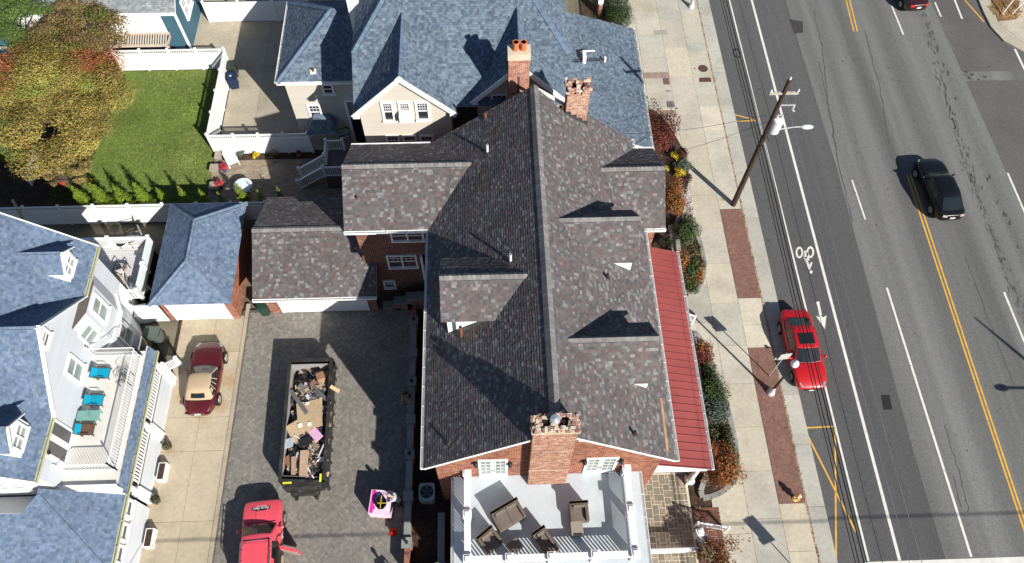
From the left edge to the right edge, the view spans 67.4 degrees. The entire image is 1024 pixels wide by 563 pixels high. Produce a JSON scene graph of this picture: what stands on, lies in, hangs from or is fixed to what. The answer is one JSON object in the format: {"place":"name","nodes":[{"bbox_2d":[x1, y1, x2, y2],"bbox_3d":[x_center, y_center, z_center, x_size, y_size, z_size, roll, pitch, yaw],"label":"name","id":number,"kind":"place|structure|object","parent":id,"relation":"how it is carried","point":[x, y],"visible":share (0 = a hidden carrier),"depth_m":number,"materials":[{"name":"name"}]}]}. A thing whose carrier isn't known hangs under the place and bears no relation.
{"place":"outdoors","nodes":[
{"label":"outdoors","id":0,"kind":"place"},
{"bbox_2d":[0,212,176,562],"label":"white house","id":1,"kind":"structure","parent":0,"point":[65,299],"depth_m":35.76,"materials":[{"name":"paint"}]},
{"bbox_2d":[0,482,34,492],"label":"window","id":2,"kind":"structure","parent":1,"relation":"in","point":[5,487],"depth_m":34.83,"materials":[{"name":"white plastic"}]},
{"bbox_2d":[11,421,30,452],"bbox_3d":[-21.005,6.637,32.788,0.180,0.834,1.144,-1,61,-1],"label":"dormer window","id":3,"kind":"structure","parent":1,"relation":"in","point":[19,439],"depth_m":32.85,"materials":[{"name":"white plastic"}]},
{"bbox_2d":[46,437,70,466],"bbox_3d":[-20.814,7.763,35.128,0.066,2.100,0.840,-1,61,-1],"label":"terrace door","id":4,"kind":"structure","parent":1,"relation":"in","point":[60,453],"depth_m":35.20,"materials":[{"name":"white paint"}]},
{"bbox_2d":[51,419,74,448],"bbox_3d":[-20.843,7.021,35.542,0.066,2.100,0.840,-1,61,-1],"label":"terrace door","id":5,"kind":"structure","parent":1,"relation":"in","point":[62,433],"depth_m":35.58,"materials":[{"name":"white paint"}]},
{"bbox_2d":[65,252,77,277],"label":"dormer window","id":6,"kind":"structure","parent":1,"relation":"in","point":[70,262],"depth_m":37.09,"materials":[{"name":"white plastic"}]},
{"bbox_2d":[64,353,86,385],"bbox_3d":[-20.915,4.196,36.798,0.180,1.540,1.092,-1,61,-1],"label":"window","id":7,"kind":"structure","parent":1,"relation":"in","point":[76,371],"depth_m":36.86,"materials":[{"name":"white plastic"}]},
{"bbox_2d":[72,422,96,436],"bbox_3d":[-20.276,7.024,36.476,0.847,0.482,0.631,-1,61,-1],"label":"sun chair","id":8,"kind":"object","parent":1,"relation":"on","point":[87,428],"visible":1,"depth_m":36.43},
{"bbox_2d":[76,410,102,421],"bbox_3d":[-20.259,6.484,36.863,1.080,0.332,0.500,-1,61,-1],"label":"folding table","id":9,"kind":"object","parent":1,"relation":"on","point":[84,416],"visible":1,"depth_m":36.72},
{"bbox_2d":[78,321,102,347],"bbox_3d":[-20.883,2.645,37.963,0.180,1.320,0.980,20,63,10],"label":"bay window","id":10,"kind":"structure","parent":1,"relation":"in","point":[91,335],"depth_m":38.02,"materials":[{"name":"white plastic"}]},
{"bbox_2d":[82,393,105,407],"bbox_3d":[-20.227,5.749,37.188,0.847,0.482,0.631,-1,61,-1],"label":"sun chair","id":11,"kind":"object","parent":1,"relation":"on","point":[96,399],"visible":1,"depth_m":37.14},
{"bbox_2d":[52,345,141,471],"bbox_3d":[-19.689,6.000,36.668,2.448,1.190,5.868,-1,61,-1],"label":"terrace railing","id":12,"kind":"object","parent":1,"relation":"on","point":[128,410],"visible":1,"depth_m":36.60,"materials":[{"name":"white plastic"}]},
{"bbox_2d":[89,292,111,325],"bbox_3d":[-20.665,1.377,38.581,0.180,1.670,1.054,-1,61,-1],"label":"bay window","id":13,"kind":"structure","parent":1,"relation":"in","point":[99,308],"depth_m":38.64,"materials":[{"name":"white plastic"}]},
{"bbox_2d":[89,366,111,379],"bbox_3d":[-20.272,4.519,37.875,0.847,0.482,0.631,-1,61,-1],"label":"sun chair","id":14,"kind":"object","parent":1,"relation":"on","point":[102,373],"visible":1,"depth_m":37.82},
{"bbox_2d":[118,320,134,346],"bbox_3d":[-20.693,2.816,41.157,0.180,1.420,1.054,-1,61,-1],"label":"bay window","id":15,"kind":"structure","parent":1,"relation":"in","point":[126,334],"depth_m":41.23,"materials":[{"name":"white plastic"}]},
{"bbox_2d":[133,371,160,485],"bbox_3d":[-18.397,7.246,38.684,0.130,0.810,5.900,-1,61,-1],"label":"porch balustrade","id":16,"kind":"object","parent":1,"relation":"attached to","point":[146,434],"visible":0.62,"depth_m":38.67,"materials":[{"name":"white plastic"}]},
{"bbox_2d":[130,305,169,321],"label":"side gate","id":17,"kind":"structure","parent":1,"relation":"attached to","point":[154,313],"depth_m":42.73,"materials":[{"name":"white plastic"}]},
{"bbox_2d":[36,69,218,209],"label":"lawn","id":18,"kind":"structure","parent":0,"point":[154,137],"depth_m":50.11,"materials":[{"name":"plant"}]},
{"bbox_2d":[0,77,112,210],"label":"mulch bed","id":19,"kind":"object","parent":18,"relation":"on","point":[20,191],"visible":0.2,"depth_m":48.25,"materials":[{"name":"soil"}]},
{"bbox_2d":[0,31,137,181],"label":"maple tree","id":20,"kind":"object","parent":19,"relation":"on","point":[49,87],"visible":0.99,"depth_m":46.10,"materials":[{"name":"yellow plant"}]},
{"bbox_2d":[30,152,92,191],"bbox_3d":[-27.465,-6.432,46.995,3.777,2.824,2.868,-1,61,-1],"label":"weeping maple","id":21,"kind":"object","parent":18,"relation":"on","point":[73,176],"visible":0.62,"depth_m":46.67,"materials":[{"name":"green plant"}]},
{"bbox_2d":[19,0,130,71],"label":"brown tree","id":22,"kind":"object","parent":18,"relation":"on","point":[68,29],"visible":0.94,"depth_m":48.90,"materials":[{"name":"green plant"}]},
{"bbox_2d":[70,185,97,208],"bbox_3d":[-25.713,-4.925,46.028,1.335,2.983,1.261,-1,61,-1],"label":"conifer","id":23,"kind":"object","parent":18,"relation":"on","point":[84,200],"visible":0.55,"depth_m":45.92,"materials":[{"name":"green plant"}]},
{"bbox_2d":[88,182,118,207],"bbox_3d":[-24.556,-4.962,45.983,1.434,3.129,1.364,-1,61,-1],"label":"conifer","id":24,"kind":"object","parent":18,"relation":"on","point":[100,197],"visible":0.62,"depth_m":45.92,"materials":[{"name":"green plant"}]},
{"bbox_2d":[112,183,137,207],"bbox_3d":[-23.339,-4.983,46.099,1.352,2.996,1.209,-1,61,-1],"label":"conifer","id":25,"kind":"object","parent":18,"relation":"on","point":[123,198],"visible":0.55,"depth_m":46.05,"materials":[{"name":"green plant"}]},
{"bbox_2d":[131,182,158,206],"bbox_3d":[-22.116,-5.030,46.009,1.261,3.189,1.335,-29,65,-16],"label":"conifer","id":26,"kind":"object","parent":18,"relation":"on","point":[142,199],"visible":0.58,"depth_m":45.95,"materials":[{"name":"green plant"}]},
{"bbox_2d":[110,47,223,70],"bbox_3d":[-23.187,-15.146,52.324,7.620,1.970,0.170,-1,61,-1],"label":"vinyl fence","id":27,"kind":"object","parent":18,"relation":"on","point":[167,60],"visible":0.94,"depth_m":52.32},
{"bbox_2d":[139,314,243,562],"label":"concrete driveway","id":28,"kind":"structure","parent":0,"point":[180,519],"depth_m":39.88,"materials":[{"name":"concrete"}]},
{"bbox_2d":[143,528,157,548],"bbox_3d":[-17.777,12.631,37.734,0.400,0.460,0.900,-1,61,-1],"label":"window planter","id":29,"kind":"object","parent":28,"relation":"on","point":[149,542],"visible":1,"depth_m":37.59,"materials":[{"name":"white paint"}]},
{"bbox_2d":[156,462,169,481],"bbox_3d":[-17.881,9.774,39.328,0.400,0.460,0.900,-1,61,-1],"label":"window planter","id":30,"kind":"object","parent":28,"relation":"on","point":[162,472],"visible":1,"depth_m":39.17,"materials":[{"name":"white paint"}]},
{"bbox_2d":[147,201,251,319],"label":"hip garage","id":31,"kind":"structure","parent":28,"relation":"on","point":[202,268],"depth_m":42.23,"materials":[{"name":"blue paint"}]},
{"bbox_2d":[164,304,233,319],"bbox_3d":[-17.495,1.577,42.828,3.200,2.350,0.070,-1,61,-1],"label":"garage door","id":32,"kind":"structure","parent":31,"relation":"in","point":[192,311],"depth_m":43.00,"materials":[{"name":"white paint"}]},
{"bbox_2d":[183,341,227,415],"bbox_3d":[-16.607,5.151,41.432,2.180,1.330,4.295,-2,61,-1],"label":"convertible","id":33,"kind":"object","parent":28,"relation":"on","point":[202,393],"visible":1,"depth_m":40.90,"materials":[{"name":"red paint"}]},
{"bbox_2d":[91,0,353,150],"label":"concrete yard","id":34,"kind":"structure","parent":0,"point":[258,100],"depth_m":52.95,"materials":[{"name":"concrete"}]},
{"bbox_2d":[0,0,203,62],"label":"blue house","id":35,"kind":"structure","parent":34,"relation":"on","point":[161,24],"depth_m":52.20,"materials":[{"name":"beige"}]},
{"bbox_2d":[204,48,228,152],"bbox_3d":[-19.265,-11.970,50.593,0.170,1.970,7.470,-1,61,-1],"label":"vinyl fence","id":36,"kind":"object","parent":34,"relation":"on","point":[217,110],"visible":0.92,"depth_m":50.50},
{"bbox_2d":[200,0,307,21],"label":"vinyl fence","id":37,"kind":"object","parent":34,"relation":"on","point":[270,10],"visible":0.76,"depth_m":54.72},
{"bbox_2d":[207,151,342,204],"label":"patio","id":38,"kind":"structure","parent":0,"point":[265,174],"depth_m":48.77,"materials":[{"name":"stone"}]},
{"bbox_2d":[220,146,239,167],"bbox_3d":[-18.048,-8.062,49.066,0.730,0.857,1.393,-27,64,-15],"label":"lounge chair","id":39,"kind":"object","parent":38,"relation":"on","point":[230,159],"visible":1,"depth_m":49.00,"materials":[{"name":"white plastic"}]},
{"bbox_2d":[205,131,314,153],"bbox_3d":[-15.959,-8.796,48.856,6.370,1.970,0.170,-1,61,-1],"label":"vinyl fence","id":40,"kind":"object","parent":38,"relation":"on","point":[283,143],"visible":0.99,"depth_m":48.80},
{"bbox_2d":[295,137,348,190],"bbox_3d":[-10.882,-7.309,47.852,5.059,2.370,2.330,-1,61,-1],"label":"entrance stair","id":41,"kind":"object","parent":38,"relation":"on","point":[331,171],"visible":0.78,"depth_m":47.76,"materials":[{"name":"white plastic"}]},
{"bbox_2d":[0,0,580,504],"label":"ground","id":42,"kind":"structure","parent":0,"point":[154,230],"depth_m":46.74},
{"bbox_2d":[0,0,56,52],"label":"green tree","id":43,"kind":"object","parent":42,"relation":"on","point":[9,31],"visible":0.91,"depth_m":48.96,"materials":[{"name":"green plant"}]},
{"bbox_2d":[79,234,158,303],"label":"timber deck","id":44,"kind":"structure","parent":42,"relation":"on","point":[141,259],"depth_m":44.17,"materials":[{"name":"paint"}]},
{"bbox_2d":[0,200,264,224],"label":"vinyl fence","id":45,"kind":"object","parent":42,"relation":"on","point":[58,214],"visible":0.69,"depth_m":46.06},
{"bbox_2d":[151,338,169,360],"bbox_3d":[-19.700,3.800,42.892,0.960,0.030,1.350,-1,61,-1],"label":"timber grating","id":46,"kind":"object","parent":42,"relation":"on","point":[158,345],"visible":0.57,"depth_m":42.92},
{"bbox_2d":[142,325,166,343],"bbox_3d":[-19.863,3.002,42.728,0.881,1.090,0.714,3,61,1],"label":"wheelie bin","id":47,"kind":"object","parent":46,"relation":"on","point":[153,334],"visible":1,"depth_m":42.33,"materials":[{"name":"plastic"}]},
{"bbox_2d":[274,0,653,148],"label":"grey house","id":48,"kind":"structure","parent":42,"relation":"on","point":[364,71],"depth_m":41.45,"materials":[{"name":"white paint"}]},
{"bbox_2d":[380,101,396,122],"bbox_3d":[-6.645,-9.092,41.214,0.746,1.553,0.180,-1,61,-1],"label":"window","id":49,"kind":"structure","parent":48,"relation":"in","point":[388,106],"depth_m":41.21,"materials":[{"name":"white plastic"}]},
{"bbox_2d":[414,101,431,121],"bbox_3d":[-4.793,-9.143,41.254,0.839,1.515,0.180,-1,61,-1],"label":"window","id":50,"kind":"structure","parent":48,"relation":"in","point":[423,109],"depth_m":41.30,"materials":[{"name":"white plastic"}]},
{"bbox_2d":[341,77,714,562],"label":"brick house","id":51,"kind":"structure","parent":42,"relation":"on","point":[520,261],"depth_m":34.64,"materials":[{"name":"red brick"}]},
{"bbox_2d":[386,254,418,269],"bbox_3d":[-5.950,-1.069,41.685,1.683,1.311,0.180,-1,61,-1],"label":"window","id":52,"kind":"structure","parent":51,"relation":"in","point":[408,257],"depth_m":41.69,"materials":[{"name":"white plastic"}]},
{"bbox_2d":[390,233,424,242],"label":"window","id":53,"kind":"structure","parent":51,"relation":"in","point":[413,240],"depth_m":39.73,"materials":[{"name":"white plastic"}]},
{"bbox_2d":[463,469,471,562],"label":"deck railing","id":54,"kind":"object","parent":51,"relation":"on","point":[467,518],"visible":0.99,"depth_m":33.24,"materials":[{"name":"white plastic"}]},
{"bbox_2d":[476,525,502,554],"bbox_3d":[-0.971,11.268,33.449,0.850,0.790,0.840,-36,67,-19],"label":"wicker armchair","id":55,"kind":"object","parent":51,"relation":"on","point":[489,539],"visible":0.99,"depth_m":33.31,"materials":[{"name":"brown wicker"}]},
{"bbox_2d":[478,459,507,476],"bbox_3d":[-0.834,8.291,34.067,1.296,2.617,0.110,-1,61,-1],"label":"french door","id":56,"kind":"structure","parent":51,"relation":"in","point":[499,467],"depth_m":33.93,"materials":[{"name":"white paint"}]},
{"bbox_2d":[490,497,526,532],"bbox_3d":[-0.169,10.335,33.978,1.350,0.790,0.890,-27,64,-15],"label":"wicker sofa","id":57,"kind":"object","parent":51,"relation":"on","point":[507,515],"visible":1,"depth_m":33.86,"materials":[{"name":"fabric"}]},
{"bbox_2d":[531,525,558,553],"bbox_3d":[1.437,11.350,33.429,0.660,0.790,1.190,-30,65,-16],"label":"wicker armchair","id":58,"kind":"object","parent":51,"relation":"on","point":[543,540],"visible":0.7,"depth_m":33.31,"materials":[{"name":"brown wicker"}]},
{"bbox_2d":[472,548,640,562],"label":"deck railing","id":59,"kind":"object","parent":51,"relation":"on","point":[593,556],"visible":0.99,"depth_m":32.56,"materials":[{"name":"white plastic"}]},
{"bbox_2d":[570,521,583,536],"bbox_3d":[2.854,10.930,33.891,0.550,0.420,0.620,-3,61,-2],"label":"footstool","id":60,"kind":"object","parent":51,"relation":"on","point":[576,528],"visible":1,"depth_m":33.70,"materials":[{"name":"fabric"}]},
{"bbox_2d":[568,500,589,522],"bbox_3d":[2.973,10.226,34.074,0.820,0.790,0.840,-3,61,-2],"label":"wicker armchair","id":61,"kind":"object","parent":51,"relation":"on","point":[578,510],"visible":0.94,"depth_m":33.92,"materials":[{"name":"brown wicker"}]},
{"bbox_2d":[582,457,619,473],"bbox_3d":[3.934,8.219,34.276,1.421,2.411,0.110,-1,61,-1],"label":"french door","id":62,"kind":"structure","parent":51,"relation":"in","point":[603,464],"depth_m":34.22,"materials":[{"name":"white paint"}]},
{"bbox_2d":[620,464,637,548],"bbox_3d":[5.188,10.085,33.971,0.381,1.190,3.890,-1,61,-1],"label":"deck railing","id":63,"kind":"object","parent":51,"relation":"on","point":[630,511],"visible":0.93,"depth_m":33.73,"materials":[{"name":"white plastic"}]},
{"bbox_2d":[696,0,837,562],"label":"kerb","id":64,"kind":"structure","parent":42,"relation":"on","point":[805,461],"depth_m":44.79,"materials":[{"name":"concrete"}]},
{"bbox_2d":[207,307,417,562],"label":"paved driveway","id":65,"kind":"structure","parent":0,"point":[366,351],"depth_m":40.62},
{"bbox_2d":[207,304,250,562],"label":"driveway edging","id":66,"kind":"object","parent":65,"relation":"on","point":[217,509],"visible":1,"depth_m":40.43,"materials":[{"name":"concrete"}]},
{"bbox_2d":[236,499,300,562],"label":"sport utility vehicle","id":67,"kind":"object","parent":65,"relation":"on","point":[263,523],"visible":1,"depth_m":36.83,"materials":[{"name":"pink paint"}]},
{"bbox_2d":[278,357,337,500],"bbox_3d":[-10.575,7.571,39.940,2.524,1.458,7.211,-1,61,-1],"label":"dumpster","id":68,"kind":"object","parent":65,"relation":"on","point":[296,488],"visible":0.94,"depth_m":39.40,"materials":[{"name":"paint"}]},
{"bbox_2d":[282,483,324,500],"bbox_3d":[-10.367,10.492,38.379,1.904,1.340,0.579,-1,61,-1],"label":"door end","id":69,"kind":"structure","parent":68,"relation":"in","point":[296,490],"depth_m":38.32,"materials":[{"name":"paint"}]},
{"bbox_2d":[285,368,334,479],"bbox_3d":[-10.480,7.254,39.951,2.423,1.129,6.504,-1,61,-1],"label":"debris","id":70,"kind":"object","parent":68,"relation":"in","point":[306,378],"visible":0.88,"depth_m":39.67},
{"bbox_2d":[286,414,312,442],"bbox_3d":[-10.802,7.510,39.307,1.300,0.158,1.000,-28,65,-15],"label":"plywood sheet","id":71,"kind":"object","parent":70,"relation":"on","point":[292,428],"visible":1,"depth_m":39.23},
{"bbox_2d":[299,450,308,475],"bbox_3d":[-10.387,9.078,38.378,0.392,0.259,1.250,-4,61,-3],"label":"cardboard box","id":72,"kind":"object","parent":70,"relation":"on","point":[303,466],"visible":1,"depth_m":38.27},
{"bbox_2d":[296,399,322,430],"bbox_3d":[-10.450,6.859,39.605,1.250,0.122,1.500,-10,61,-6],"label":"plywood sheet","id":73,"kind":"object","parent":70,"relation":"on","point":[314,416],"visible":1,"depth_m":39.56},
{"bbox_2d":[368,489,393,518],"bbox_3d":[-6.505,11.130,38.350,1.040,1.061,1.160,4,61,1],"label":"insulation stack","id":74,"kind":"object","parent":65,"relation":"on","point":[375,511],"visible":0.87,"depth_m":37.92,"materials":[{"name":"pink plastic"}]},
{"bbox_2d":[252,196,378,312],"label":"brick garage","id":75,"kind":"structure","parent":0,"point":[306,255],"depth_m":41.61,"materials":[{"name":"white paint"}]},
{"bbox_2d":[277,300,369,312],"bbox_3d":[-10.649,1.128,43.125,4.980,2.400,0.070,-1,61,-1],"label":"garage door","id":76,"kind":"structure","parent":75,"relation":"in","point":[347,305],"depth_m":43.57,"materials":[{"name":"white paint"}]},
{"bbox_2d":[411,309,450,562],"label":"gravel bed","id":77,"kind":"object","parent":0,"point":[425,529],"visible":0.35,"depth_m":38.77,"materials":[{"name":"gravel"}]},
{"bbox_2d":[401,308,445,562],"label":"yard wall","id":78,"kind":"structure","parent":77,"relation":"on","point":[408,499],"depth_m":38.97,"materials":[{"name":"brick"}]},
{"bbox_2d":[419,483,435,503],"bbox_3d":[-4.272,10.699,38.754,0.800,0.780,0.880,-1,61,-1],"label":"air conditioner","id":79,"kind":"object","parent":77,"relation":"on","point":[427,493],"visible":1,"depth_m":38.44,"materials":[{"name":"black metal"}]},
{"bbox_2d":[644,472,698,562],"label":"stone patio","id":80,"kind":"structure","parent":0,"point":[669,516],"depth_m":38.69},
{"bbox_2d":[651,528,709,553],"bbox_3d":[7.762,12.765,37.484,3.504,1.090,1.178,-1,61,-1],"label":"patio railing","id":81,"kind":"object","parent":80,"relation":"on","point":[699,534],"visible":0.69,"depth_m":37.03,"materials":[{"name":"white plastic"}]},
{"bbox_2d":[580,0,817,562],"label":"sidewalk","id":82,"kind":"structure","parent":0,"point":[759,504],"depth_m":44.61,"materials":[{"name":"concrete"}]},
{"bbox_2d":[603,0,633,26],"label":"hedge","id":83,"kind":"object","parent":82,"relation":"on","point":[621,13],"visible":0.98,"depth_m":54.92,"materials":[{"name":"green plant"}]},
{"bbox_2d":[648,109,688,224],"bbox_3d":[10.319,-7.560,49.556,2.097,0.040,9.413,-1,61,-1],"label":"planting bed","id":84,"kind":"object","parent":82,"relation":"on","point":[668,160],"visible":0.41,"depth_m":49.56,"materials":[{"name":"soil"}]},
{"bbox_2d":[648,98,680,156],"bbox_3d":[9.480,-9.833,49.366,2.580,2.608,3.883,11,61,6],"label":"shrub","id":85,"kind":"object","parent":84,"relation":"on","point":[662,129],"visible":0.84,"depth_m":48.75,"materials":[{"name":"red plant"}]},
{"bbox_2d":[665,172,686,217],"bbox_3d":[9.912,-5.330,47.122,1.446,2.149,3.441,-1,61,-1],"label":"shrub","id":86,"kind":"object","parent":84,"relation":"on","point":[674,197],"visible":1,"depth_m":46.75,"materials":[{"name":"orange plant"}]},
{"bbox_2d":[674,215,706,295],"bbox_3d":[10.739,-1.625,46.178,1.720,0.171,5.585,-1,61,-1],"label":"planting bed","id":87,"kind":"object","parent":82,"relation":"on","point":[678,244],"visible":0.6,"depth_m":46.28,"materials":[{"name":"soil"}]},
{"bbox_2d":[672,219,702,244],"bbox_3d":[10.532,-3.054,46.426,1.704,1.156,1.850,-37,67,-19],"label":"shrub","id":88,"kind":"object","parent":87,"relation":"on","point":[683,230],"visible":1,"depth_m":46.12,"materials":[{"name":"green plant"}]},
{"bbox_2d":[677,246,704,288],"bbox_3d":[10.479,-0.753,45.147,1.718,1.148,2.761,-1,61,-1],"label":"shrub","id":89,"kind":"object","parent":87,"relation":"on","point":[691,269],"visible":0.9,"depth_m":44.91,"materials":[{"name":"green plant"}]},
{"bbox_2d":[691,507,725,561],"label":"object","id":90,"kind":"object","parent":82,"relation":"on","point":[703,512],"visible":0.49,"depth_m":38.66,"materials":[{"name":"brick"}]},
{"bbox_2d":[679,214,739,485],"bbox_3d":[10.924,3.135,43.392,1.764,0.416,16.824,-1,61,-1],"label":"ground cover","id":91,"kind":"object","parent":82,"relation":"on","point":[719,433],"visible":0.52,"depth_m":42.35,"materials":[{"name":"brown plant"}]},
{"bbox_2d":[693,332,739,500],"bbox_3d":[10.956,7.072,41.322,2.231,0.171,9.474,4,61,2],"label":"planting bed","id":92,"kind":"object","parent":82,"relation":"on","point":[705,492],"visible":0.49,"depth_m":40.57,"materials":[{"name":"soil"}]},
{"bbox_2d":[694,338,714,364],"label":"shrub","id":93,"kind":"object","parent":92,"relation":"on","point":[701,350],"visible":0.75,"depth_m":42.15,"materials":[{"name":"orange plant"}]},
{"bbox_2d":[701,363,730,401],"bbox_3d":[10.835,5.663,41.700,1.573,0.918,2.402,-23,64,-13],"label":"shrub","id":94,"kind":"object","parent":92,"relation":"on","point":[716,389],"visible":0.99,"depth_m":41.47,"materials":[{"name":"green plant"}]},
{"bbox_2d":[702,394,730,426],"bbox_3d":[10.718,6.868,40.931,2.017,1.081,1.614,31,65,16],"label":"shrub","id":95,"kind":"object","parent":92,"relation":"on","point":[717,407],"visible":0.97,"depth_m":40.67,"materials":[{"name":"green plant"}]},
{"bbox_2d":[699,439,747,493],"bbox_3d":[10.672,9.365,39.075,2.416,1.879,2.870,-1,61,-1],"label":"shrub","id":96,"kind":"object","parent":92,"relation":"on","point":[722,469],"visible":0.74,"depth_m":38.64,"materials":[{"name":"orange plant"}]},
{"bbox_2d":[695,535,739,562],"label":"shrub","id":97,"kind":"object","parent":82,"relation":"on","point":[712,553],"visible":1,"depth_m":36.65,"materials":[{"name":"brown plant"}]},
{"bbox_2d":[696,1,820,562],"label":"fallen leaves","id":98,"kind":"object","parent":82,"relation":"on","point":[800,472],"visible":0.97,"depth_m":43.78,"materials":[{"name":"brown plant"}]},
{"bbox_2d":[731,77,812,206],"bbox_3d":[14.748,-7.455,43.200,3.230,11.120,0.716,-1,61,-1],"label":"utility pole","id":99,"kind":"object","parent":82,"relation":"on","point":[774,124],"visible":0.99,"depth_m":41.52,"materials":[{"name":"brown wood"}]},
{"bbox_2d":[720,0,855,562],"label":"cable","id":100,"kind":"object","parent":99,"relation":"attached to","point":[793,302],"visible":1,"depth_m":37.59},
{"bbox_2d":[723,1,859,562],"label":"cable","id":101,"kind":"object","parent":99,"relation":"attached to","point":[795,300],"visible":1,"depth_m":37.31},
{"bbox_2d":[726,0,864,562],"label":"cable","id":102,"kind":"object","parent":99,"relation":"attached to","point":[800,301],"visible":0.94,"depth_m":37.79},
{"bbox_2d":[728,0,866,562],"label":"cable","id":103,"kind":"object","parent":99,"relation":"attached to","point":[801,295],"visible":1,"depth_m":37.22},
{"bbox_2d":[739,3,882,562],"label":"cable","id":104,"kind":"object","parent":99,"relation":"attached to","point":[818,311],"visible":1,"depth_m":36.42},
{"bbox_2d":[757,1,909,562],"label":"cable","id":105,"kind":"object","parent":99,"relation":"attached to","point":[838,302],"visible":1,"depth_m":33.67,"materials":[{"name":"metal"}]},
{"bbox_2d":[765,0,921,561],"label":"cable","id":106,"kind":"object","parent":99,"relation":"attached to","point":[848,300],"visible":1,"depth_m":33.75,"materials":[{"name":"metal"}]},
{"bbox_2d":[709,0,1023,562],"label":"road","id":107,"kind":"structure","parent":0,"point":[889,94],"depth_m":46.70,"materials":[{"name":"asphalt"}]},
{"bbox_2d":[777,309,826,390],"bbox_3d":[16.175,3.693,42.658,2.200,1.472,4.795,-2,61,-2],"label":"parked car","id":108,"kind":"object","parent":107,"relation":"on","point":[789,331],"visible":0.9,"depth_m":42.07,"materials":[{"name":"red paint"}]},
{"bbox_2d":[897,0,928,10],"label":"moving car","id":109,"kind":"object","parent":107,"relation":"on","point":[912,5],"visible":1,"depth_m":56.06,"materials":[{"name":"red paint"}]},
{"bbox_2d":[912,158,964,220],"bbox_3d":[26.804,-5.921,48.127,2.200,1.500,4.645,-4,61,-3],"label":"moving car","id":110,"kind":"object","parent":107,"relation":"on","point":[939,186],"visible":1,"depth_m":47.46,"materials":[{"name":"black paint"}]},
{"bbox_2d":[978,0,1023,52],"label":"sidewalk","id":111,"kind":"structure","parent":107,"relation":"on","point":[1007,27],"depth_m":56.37,"materials":[{"name":"concrete"}]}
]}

